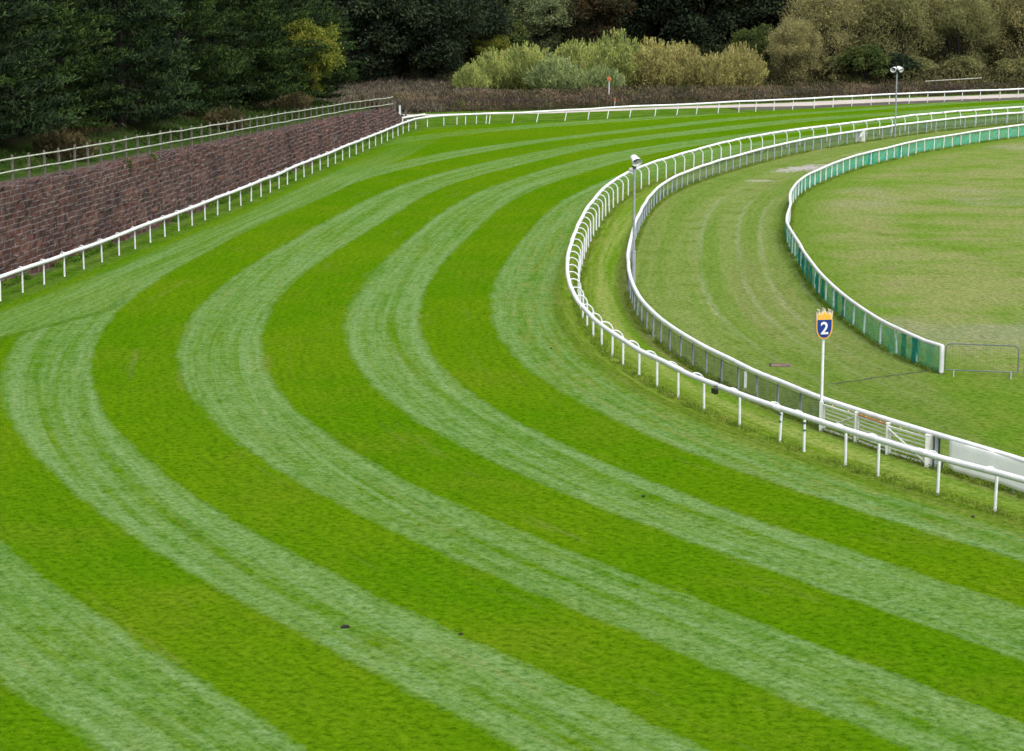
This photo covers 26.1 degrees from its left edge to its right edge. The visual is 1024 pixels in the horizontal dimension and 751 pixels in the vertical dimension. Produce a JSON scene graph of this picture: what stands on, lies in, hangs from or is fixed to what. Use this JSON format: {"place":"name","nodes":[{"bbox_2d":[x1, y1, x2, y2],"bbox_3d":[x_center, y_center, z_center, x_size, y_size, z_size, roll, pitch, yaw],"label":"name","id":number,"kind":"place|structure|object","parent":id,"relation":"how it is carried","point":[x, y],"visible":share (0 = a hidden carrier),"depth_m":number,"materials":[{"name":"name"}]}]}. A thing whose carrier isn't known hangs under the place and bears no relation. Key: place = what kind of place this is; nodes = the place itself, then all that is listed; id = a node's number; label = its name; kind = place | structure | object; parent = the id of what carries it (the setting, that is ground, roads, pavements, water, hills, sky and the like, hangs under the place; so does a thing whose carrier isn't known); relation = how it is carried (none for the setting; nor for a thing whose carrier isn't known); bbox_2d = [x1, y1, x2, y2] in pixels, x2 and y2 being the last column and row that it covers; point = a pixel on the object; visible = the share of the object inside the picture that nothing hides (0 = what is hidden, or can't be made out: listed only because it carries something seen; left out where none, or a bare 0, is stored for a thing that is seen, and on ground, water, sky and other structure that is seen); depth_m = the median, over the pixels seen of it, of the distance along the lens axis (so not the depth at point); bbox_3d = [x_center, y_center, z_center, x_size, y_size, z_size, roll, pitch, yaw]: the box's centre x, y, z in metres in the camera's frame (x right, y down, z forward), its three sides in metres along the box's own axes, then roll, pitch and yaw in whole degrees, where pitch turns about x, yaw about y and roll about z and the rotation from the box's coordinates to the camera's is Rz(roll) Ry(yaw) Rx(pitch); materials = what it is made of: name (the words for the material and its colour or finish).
{"place":"outdoors","nodes":[
{"label":"outdoors","id":0,"kind":"place"},
{"bbox_2d":[0,22,1023,750],"bbox_3d":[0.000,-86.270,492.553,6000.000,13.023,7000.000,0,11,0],"label":"ground","id":1,"kind":"structure","parent":0,"point":[256,450],"depth_m":60.57,"materials":[{"name":"plant"}]},
{"bbox_2d":[0,69,32,118],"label":"pine tree","id":2,"kind":"object","parent":1,"relation":"on","point":[7,81],"visible":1,"depth_m":101.44,"materials":[{"name":"green plant"}]},
{"bbox_2d":[5,1,69,66],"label":"pine tree","id":3,"kind":"object","parent":1,"relation":"on","point":[50,65],"visible":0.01,"depth_m":130.99,"materials":[{"name":"green plant"}]},
{"bbox_2d":[0,0,85,140],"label":"pine tree","id":4,"kind":"object","parent":1,"relation":"on","point":[19,117],"visible":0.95,"depth_m":106.76,"materials":[{"name":"green plant"}]},
{"bbox_2d":[0,0,119,125],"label":"pine tree","id":5,"kind":"object","parent":1,"relation":"on","point":[69,68],"visible":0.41,"depth_m":113.78,"materials":[{"name":"green plant"}]},
{"bbox_2d":[30,128,98,160],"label":"bush","id":6,"kind":"object","parent":1,"relation":"on","point":[46,143],"visible":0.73,"depth_m":107.78,"materials":[{"name":"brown plant"}]},
{"bbox_2d":[0,0,145,127],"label":"pine tree","id":7,"kind":"object","parent":1,"relation":"on","point":[107,56],"visible":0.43,"depth_m":120.07,"materials":[{"name":"green plant"}]},
{"bbox_2d":[47,0,205,104],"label":"pine tree","id":8,"kind":"object","parent":1,"relation":"on","point":[143,28],"visible":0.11,"depth_m":134.39,"materials":[{"name":"green plant"}]},
{"bbox_2d":[42,0,211,127],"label":"pine tree","id":9,"kind":"object","parent":1,"relation":"on","point":[146,109],"visible":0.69,"depth_m":127.18,"materials":[{"name":"green plant"}]},
{"bbox_2d":[1,47,283,114],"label":"undergrowth","id":10,"kind":"object","parent":1,"relation":"on","point":[100,80],"visible":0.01,"depth_m":138.13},
{"bbox_2d":[5,96,281,136],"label":"undergrowth","id":11,"kind":"object","parent":1,"relation":"on","point":[85,129],"visible":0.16,"depth_m":123.52,"materials":[{"name":"green plant"}]},
{"bbox_2d":[0,99,375,174],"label":"rough grass","id":12,"kind":"structure","parent":1,"relation":"on","point":[268,109],"depth_m":132.02,"materials":[{"name":"plant"}]},
{"bbox_2d":[123,0,259,113],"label":"pine tree","id":13,"kind":"object","parent":1,"relation":"on","point":[215,57],"visible":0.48,"depth_m":141.75,"materials":[{"name":"green plant"}]},
{"bbox_2d":[0,108,401,282],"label":"stone wall","id":14,"kind":"structure","parent":1,"relation":"on","point":[51,215],"depth_m":110.30,"materials":[{"name":"stone"}]},
{"bbox_2d":[122,157,131,169],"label":"plant","id":15,"kind":"object","parent":14,"relation":"on","point":[130,162],"depth_m":108.39,"materials":[{"name":"green plant"}]},
{"bbox_2d":[0,95,392,183],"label":"fence","id":16,"kind":"object","parent":14,"relation":"on","point":[87,146],"depth_m":117.98,"materials":[{"name":"weathered wood"}]},
{"bbox_2d":[1,123,407,287],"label":"rough grass","id":17,"kind":"structure","parent":1,"relation":"on","point":[69,260],"depth_m":116.98,"materials":[{"name":"plant"}]},
{"bbox_2d":[165,0,268,101],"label":"pine tree","id":18,"kind":"object","parent":1,"relation":"on","point":[227,31],"visible":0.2,"depth_m":149.85,"materials":[{"name":"green plant"}]},
{"bbox_2d":[202,106,248,129],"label":"bush","id":19,"kind":"object","parent":1,"relation":"on","point":[220,116],"visible":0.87,"depth_m":137.90,"materials":[{"name":"brown plant"}]},
{"bbox_2d":[184,0,310,109],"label":"pine tree","id":20,"kind":"object","parent":1,"relation":"on","point":[267,91],"visible":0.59,"depth_m":156.26,"materials":[{"name":"green plant"}]},
{"bbox_2d":[215,0,332,96],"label":"pine tree","id":21,"kind":"object","parent":1,"relation":"on","point":[299,13],"visible":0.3,"depth_m":164.97,"materials":[{"name":"green plant"}]},
{"bbox_2d":[272,91,312,110],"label":"bush","id":22,"kind":"object","parent":1,"relation":"on","point":[286,102],"visible":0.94,"depth_m":163.69,"materials":[{"name":"brown plant"}]},
{"bbox_2d":[262,0,353,91],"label":"pine tree","id":23,"kind":"object","parent":1,"relation":"on","point":[315,17],"visible":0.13,"depth_m":172.72,"materials":[{"name":"green plant"}]},
{"bbox_2d":[279,15,345,104],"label":"autumn tree","id":24,"kind":"object","parent":1,"relation":"on","point":[306,31],"visible":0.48,"depth_m":169.11,"materials":[{"name":"green plant"}]},
{"bbox_2d":[267,0,361,90],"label":"pine tree","id":25,"kind":"object","parent":1,"relation":"on","point":[349,48],"visible":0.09,"depth_m":180.43,"materials":[{"name":"green plant"}]},
{"bbox_2d":[270,0,366,98],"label":"pine tree","id":26,"kind":"object","parent":1,"relation":"on","point":[331,94],"visible":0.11,"depth_m":180.77,"materials":[{"name":"green plant"}]},
{"bbox_2d":[294,0,434,84],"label":"tree","id":27,"kind":"object","parent":1,"relation":"on","point":[370,20],"visible":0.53,"depth_m":216.88,"materials":[{"name":"green plant"}]},
{"bbox_2d":[348,95,384,108],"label":"bush","id":28,"kind":"object","parent":1,"relation":"on","point":[362,97],"visible":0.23,"depth_m":184.53,"materials":[{"name":"brown plant"}]},
{"bbox_2d":[402,113,424,121],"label":"rail spur","id":29,"kind":"structure","parent":1,"relation":"on","point":[412,116],"depth_m":181.10,"materials":[{"name":"white plastic"}]},
{"bbox_2d":[372,0,468,78],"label":"tree","id":30,"kind":"object","parent":1,"relation":"on","point":[401,61],"visible":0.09,"depth_m":224.22,"materials":[{"name":"green plant"}]},
{"bbox_2d":[318,74,525,112],"bbox_3d":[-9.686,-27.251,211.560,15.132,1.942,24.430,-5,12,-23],"label":"scrub","id":31,"kind":"object","parent":1,"relation":"on","point":[388,88],"visible":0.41,"depth_m":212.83,"materials":[{"name":"plant"}]},
{"bbox_2d":[388,0,497,78],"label":"tree","id":32,"kind":"object","parent":1,"relation":"on","point":[437,54],"visible":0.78,"depth_m":219.43,"materials":[{"name":"green plant"}]},
{"bbox_2d":[450,63,490,89],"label":"willow bush","id":33,"kind":"object","parent":1,"relation":"on","point":[471,77],"visible":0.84,"depth_m":213.54,"materials":[{"name":"plant"}]},
{"bbox_2d":[439,0,519,67],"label":"tree","id":34,"kind":"object","parent":1,"relation":"on","point":[493,26],"visible":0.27,"depth_m":229.54,"materials":[{"name":"green plant"}]},
{"bbox_2d":[467,30,513,60],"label":"autumn tree","id":35,"kind":"object","parent":1,"relation":"on","point":[498,42],"visible":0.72,"depth_m":230.51,"materials":[{"name":"green plant"}]},
{"bbox_2d":[464,46,525,90],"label":"willow bush","id":36,"kind":"object","parent":1,"relation":"on","point":[490,65],"visible":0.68,"depth_m":216.79,"materials":[{"name":"plant"}]},
{"bbox_2d":[0,88,1023,300],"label":"running rail","id":37,"kind":"object","parent":1,"relation":"on","point":[82,248],"visible":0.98,"depth_m":142.66,"materials":[{"name":"white plastic"}]},
{"bbox_2d":[499,0,524,14],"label":"tree","id":38,"kind":"object","parent":1,"relation":"on","point":[506,3],"visible":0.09,"depth_m":256.79,"materials":[{"name":"green plant"}]},
{"bbox_2d":[495,17,530,54],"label":"bush","id":39,"kind":"object","parent":1,"relation":"on","point":[518,33],"visible":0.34,"depth_m":234.20,"materials":[{"name":"green plant"}]},
{"bbox_2d":[498,40,554,90],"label":"willow bush","id":40,"kind":"object","parent":1,"relation":"on","point":[523,55],"visible":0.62,"depth_m":217.59,"materials":[{"name":"plant"}]},
{"bbox_2d":[245,4,828,82],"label":"undergrowth","id":41,"kind":"object","parent":1,"relation":"on","point":[713,48],"visible":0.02,"depth_m":243.59,"materials":[{"name":"plant"}]},
{"bbox_2d":[507,0,578,56],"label":"tree","id":42,"kind":"object","parent":1,"relation":"on","point":[541,19],"visible":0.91,"depth_m":240.00,"materials":[{"name":"green plant"}]},
{"bbox_2d":[521,54,588,90],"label":"willow bush","id":43,"kind":"object","parent":1,"relation":"on","point":[552,73],"visible":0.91,"depth_m":214.03,"materials":[{"name":"plant"}]},
{"bbox_2d":[550,37,616,89],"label":"willow bush","id":44,"kind":"object","parent":1,"relation":"on","point":[577,55],"visible":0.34,"depth_m":219.64,"materials":[{"name":"plant"}]},
{"bbox_2d":[555,0,638,50],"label":"tree","id":45,"kind":"object","parent":1,"relation":"on","point":[589,11],"visible":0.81,"depth_m":241.60,"materials":[{"name":"green plant"}]},
{"bbox_2d":[579,63,626,91],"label":"willow bush","id":46,"kind":"object","parent":1,"relation":"on","point":[597,78],"visible":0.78,"depth_m":214.28,"materials":[{"name":"plant"}]},
{"bbox_2d":[587,27,649,89],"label":"willow bush","id":47,"kind":"object","parent":1,"relation":"on","point":[620,50],"visible":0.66,"depth_m":220.30,"materials":[{"name":"plant"}]},
{"bbox_2d":[599,0,657,44],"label":"tree","id":48,"kind":"object","parent":1,"relation":"on","point":[633,24],"visible":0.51,"depth_m":246.65,"materials":[{"name":"green plant"}]},
{"bbox_2d":[630,155,641,282],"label":"speaker pole","id":49,"kind":"object","parent":1,"relation":"on","point":[636,160],"visible":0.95,"depth_m":92.81,"materials":[{"name":"metal"}]},
{"bbox_2d":[619,35,685,89],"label":"willow bush","id":50,"kind":"object","parent":1,"relation":"on","point":[653,62],"visible":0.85,"depth_m":220.59,"materials":[{"name":"plant"}]},
{"bbox_2d":[624,0,708,45],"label":"tree","id":51,"kind":"object","parent":1,"relation":"on","point":[658,26],"visible":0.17,"depth_m":251.32,"materials":[{"name":"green plant"}]},
{"bbox_2d":[650,39,714,89],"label":"willow bush","id":52,"kind":"object","parent":1,"relation":"on","point":[688,58],"visible":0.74,"depth_m":221.35,"materials":[{"name":"plant"}]},
{"bbox_2d":[640,0,740,52],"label":"tree","id":53,"kind":"object","parent":1,"relation":"on","point":[695,26],"visible":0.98,"depth_m":244.43,"materials":[{"name":"green plant"}]},
{"bbox_2d":[363,74,1023,108],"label":"brambles","id":54,"kind":"object","parent":1,"relation":"on","point":[565,97],"visible":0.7,"depth_m":209.58,"materials":[{"name":"plant"}]},
{"bbox_2d":[396,82,1010,112],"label":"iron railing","id":55,"kind":"object","parent":1,"relation":"on","point":[620,103],"visible":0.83,"depth_m":205.95,"materials":[{"name":"metal"}]},
{"bbox_2d":[389,88,1023,112],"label":"rough grass","id":56,"kind":"structure","parent":1,"relation":"on","point":[532,107],"depth_m":203.70,"materials":[{"name":"plant"}]},
{"bbox_2d":[688,50,738,89],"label":"willow bush","id":57,"kind":"object","parent":1,"relation":"on","point":[718,76],"visible":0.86,"depth_m":220.84,"materials":[{"name":"plant"}]},
{"bbox_2d":[682,0,763,48],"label":"tree","id":58,"kind":"object","parent":1,"relation":"on","point":[737,5],"visible":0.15,"depth_m":251.85,"materials":[{"name":"green plant"}]},
{"bbox_2d":[718,41,768,88],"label":"willow bush","id":59,"kind":"object","parent":1,"relation":"on","point":[749,69],"visible":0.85,"depth_m":222.07,"materials":[{"name":"plant"}]},
{"bbox_2d":[744,371,746,387],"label":"marker peg","id":60,"kind":"object","parent":1,"relation":"on","point":[745,379],"visible":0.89,"depth_m":70.71,"materials":[{"name":"white plastic"}]},
{"bbox_2d":[726,23,784,66],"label":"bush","id":61,"kind":"object","parent":1,"relation":"on","point":[744,35],"visible":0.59,"depth_m":236.37,"materials":[{"name":"green plant"}]},
{"bbox_2d":[497,76,1014,104],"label":"brambles","id":62,"kind":"object","parent":1,"relation":"on","point":[702,86],"visible":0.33,"depth_m":213.86,"materials":[{"name":"plant"}]},
{"bbox_2d":[713,0,807,56],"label":"tree","id":63,"kind":"object","parent":1,"relation":"on","point":[770,11],"visible":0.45,"depth_m":248.46,"materials":[{"name":"green plant"}]},
{"bbox_2d":[769,363,790,366],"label":"inspection cover","id":64,"kind":"object","parent":1,"relation":"in","point":[779,365],"visible":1,"depth_m":74.49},
{"bbox_2d":[565,106,1023,510],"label":"running rail","id":65,"kind":"object","parent":1,"relation":"on","point":[931,454],"visible":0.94,"depth_m":71.44,"materials":[{"name":"white plastic"}]},
{"bbox_2d":[763,15,827,83],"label":"olive tree","id":66,"kind":"object","parent":1,"relation":"on","point":[798,46],"visible":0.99,"depth_m":224.36,"materials":[{"name":"green plant"}]},
{"bbox_2d":[568,120,1023,523],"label":"rough grass","id":67,"kind":"structure","parent":1,"relation":"on","point":[588,328],"depth_m":71.48,"materials":[{"name":"plant"}]},
{"bbox_2d":[819,401,823,431],"bbox_3d":[9.011,1.192,64.231,0.110,0.900,0.090,4,11,20],"label":"gate post","id":68,"kind":"object","parent":1,"relation":"on","point":[821,412],"visible":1,"depth_m":64.17,"materials":[{"name":"white paint"}]},
{"bbox_2d":[822,404,854,440],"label":"rail gate","id":69,"kind":"structure","parent":68,"relation":"attached to","point":[837,409],"depth_m":63.44,"materials":[{"name":"white paint"}]},
{"bbox_2d":[777,0,866,80],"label":"olive tree","id":70,"kind":"object","parent":1,"relation":"on","point":[828,23],"visible":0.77,"depth_m":227.17,"materials":[{"name":"green plant"}]},
{"bbox_2d":[623,122,1023,499],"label":"rough grass","id":71,"kind":"structure","parent":1,"relation":"on","point":[707,375],"depth_m":78.09,"materials":[{"name":"plant"}]},
{"bbox_2d":[815,308,832,400],"bbox_3d":[9.021,-0.126,64.102,0.524,3.716,0.196,-2,11,-10],"label":"number marker","id":72,"kind":"object","parent":1,"relation":"on","point":[823,324],"visible":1,"depth_m":63.79,"materials":[{"name":"white plastic"}]},
{"bbox_2d":[626,112,1023,492],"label":"fence","id":73,"kind":"object","parent":1,"relation":"on","point":[632,289],"visible":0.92,"depth_m":78.88,"materials":[{"name":"white plastic"}]},
{"bbox_2d":[856,129,864,141],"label":"gate","id":74,"kind":"structure","parent":73,"relation":"attached to","point":[862,134],"depth_m":163.80,"materials":[{"name":"white paint"}]},
{"bbox_2d":[948,440,1023,492],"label":"banner","id":75,"kind":"object","parent":73,"relation":"hanging from","point":[971,454],"visible":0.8,"depth_m":57.61,"materials":[{"name":"white fabric"}]},
{"bbox_2d":[815,56,858,82],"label":"bush","id":76,"kind":"object","parent":1,"relation":"on","point":[830,66],"visible":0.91,"depth_m":225.19,"materials":[{"name":"green plant"}]},
{"bbox_2d":[812,0,896,69],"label":"olive tree","id":77,"kind":"object","parent":1,"relation":"on","point":[858,34],"visible":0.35,"depth_m":230.69,"materials":[{"name":"green plant"}]},
{"bbox_2d":[854,411,858,442],"bbox_3d":[9.789,1.488,62.700,0.110,0.930,0.092,4,11,20],"label":"gate post","id":78,"kind":"object","parent":1,"relation":"on","point":[856,412],"visible":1,"depth_m":62.65,"materials":[{"name":"white paint"}]},
{"bbox_2d":[856,414,885,450],"bbox_3d":[10.114,1.604,61.971,0.055,0.832,1.543,-5,12,-23],"label":"barred hurdle","id":79,"kind":"object","parent":78,"relation":"attached to","point":[868,419],"visible":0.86,"depth_m":62.03,"materials":[{"name":"white paint"}]},
{"bbox_2d":[834,42,894,84],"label":"bush","id":80,"kind":"object","parent":1,"relation":"on","point":[869,59],"visible":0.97,"depth_m":223.01,"materials":[{"name":"green plant"}]},
{"bbox_2d":[719,33,1023,92],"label":"undergrowth","id":81,"kind":"object","parent":1,"relation":"on","point":[985,72],"visible":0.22,"depth_m":226.35,"materials":[{"name":"plant"}]},
{"bbox_2d":[830,371,925,383],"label":"drain line","id":82,"kind":"object","parent":1,"relation":"on","point":[877,377],"visible":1,"depth_m":72.49,"materials":[{"name":"soil"}]},
{"bbox_2d":[734,97,1023,109],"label":"path edge","id":83,"kind":"object","parent":1,"relation":"on","point":[868,104],"visible":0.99,"depth_m":206.71,"materials":[{"name":"soil"}]},
{"bbox_2d":[885,422,890,454],"bbox_3d":[10.439,1.763,61.250,0.120,0.930,0.100,4,11,20],"label":"gate post","id":84,"kind":"object","parent":1,"relation":"on","point":[887,425],"visible":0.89,"depth_m":61.19,"materials":[{"name":"white paint"}]},
{"bbox_2d":[854,0,937,77],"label":"olive tree","id":85,"kind":"object","parent":1,"relation":"on","point":[908,15],"visible":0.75,"depth_m":229.68,"materials":[{"name":"green plant"}]},
{"bbox_2d":[890,66,903,137],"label":"speaker pole","id":86,"kind":"object","parent":1,"relation":"on","point":[898,68],"visible":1,"depth_m":167.43,"materials":[{"name":"metal"}]},
{"bbox_2d":[780,135,1023,373],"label":"rough grass","id":87,"kind":"structure","parent":1,"relation":"on","point":[817,295],"depth_m":104.70,"materials":[{"name":"plant"}]},
{"bbox_2d":[882,53,923,81],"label":"bush","id":88,"kind":"object","parent":1,"relation":"on","point":[900,59],"visible":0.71,"depth_m":225.16,"materials":[{"name":"green plant"}]},
{"bbox_2d":[785,124,1023,373],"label":"netting rail","id":89,"kind":"object","parent":1,"relation":"on","point":[917,348],"visible":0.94,"depth_m":94.22,"materials":[{"name":"fabric"}]},
{"bbox_2d":[902,55,938,83],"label":"bush","id":90,"kind":"object","parent":1,"relation":"on","point":[928,65],"visible":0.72,"depth_m":226.21,"materials":[{"name":"green plant"}]},
{"bbox_2d":[924,434,932,467],"bbox_3d":[11.295,2.051,59.736,0.210,0.930,0.172,4,11,20],"label":"gate post","id":91,"kind":"object","parent":1,"relation":"on","point":[929,442],"visible":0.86,"depth_m":59.64,"materials":[{"name":"white paint"}]},
{"bbox_2d":[888,426,925,463],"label":"rail gate","id":92,"kind":"structure","parent":91,"relation":"attached to","point":[899,438],"depth_m":60.62,"materials":[{"name":"white paint"}]},
{"bbox_2d":[902,0,964,76],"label":"olive tree","id":93,"kind":"object","parent":1,"relation":"on","point":[925,53],"visible":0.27,"depth_m":233.43,"materials":[{"name":"green plant"}]},
{"bbox_2d":[932,436,940,468],"bbox_3d":[11.453,2.076,59.521,0.195,0.920,0.070,4,11,20],"label":"fence post","id":94,"kind":"object","parent":1,"relation":"on","point":[936,445],"visible":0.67,"depth_m":59.47,"materials":[{"name":"metal"}]},
{"bbox_2d":[925,78,981,89],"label":"hand rail","id":95,"kind":"object","parent":1,"relation":"on","point":[953,81],"visible":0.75,"depth_m":222.05,"materials":[{"name":"metal"}]},
{"bbox_2d":[940,54,985,80],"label":"bush","id":96,"kind":"object","parent":1,"relation":"on","point":[961,63],"visible":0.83,"depth_m":228.11,"materials":[{"name":"green plant"}]},
{"bbox_2d":[922,0,1006,76],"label":"olive tree","id":97,"kind":"object","parent":1,"relation":"on","point":[969,23],"visible":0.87,"depth_m":229.95,"materials":[{"name":"green plant"}]},
{"bbox_2d":[945,343,1018,378],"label":"crowd barrier","id":98,"kind":"object","parent":1,"relation":"on","point":[990,345],"visible":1,"depth_m":72.57,"materials":[{"name":"metal"}]},
{"bbox_2d":[969,0,1023,67],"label":"olive tree","id":99,"kind":"object","parent":1,"relation":"on","point":[985,50],"visible":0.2,"depth_m":235.75,"materials":[{"name":"green plant"}]},
{"bbox_2d":[982,0,1023,60],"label":"olive tree","id":100,"kind":"object","parent":1,"relation":"on","point":[1016,49],"visible":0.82,"depth_m":232.26,"materials":[{"name":"green plant"}]},
{"bbox_2d":[991,57,1023,86],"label":"bush","id":101,"kind":"object","parent":1,"relation":"on","point":[1006,63],"visible":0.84,"depth_m":227.22,"materials":[{"name":"green plant"}]},
{"bbox_2d":[402,94,1023,115],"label":"path","id":102,"kind":"structure","parent":0,"point":[868,101],"depth_m":206.97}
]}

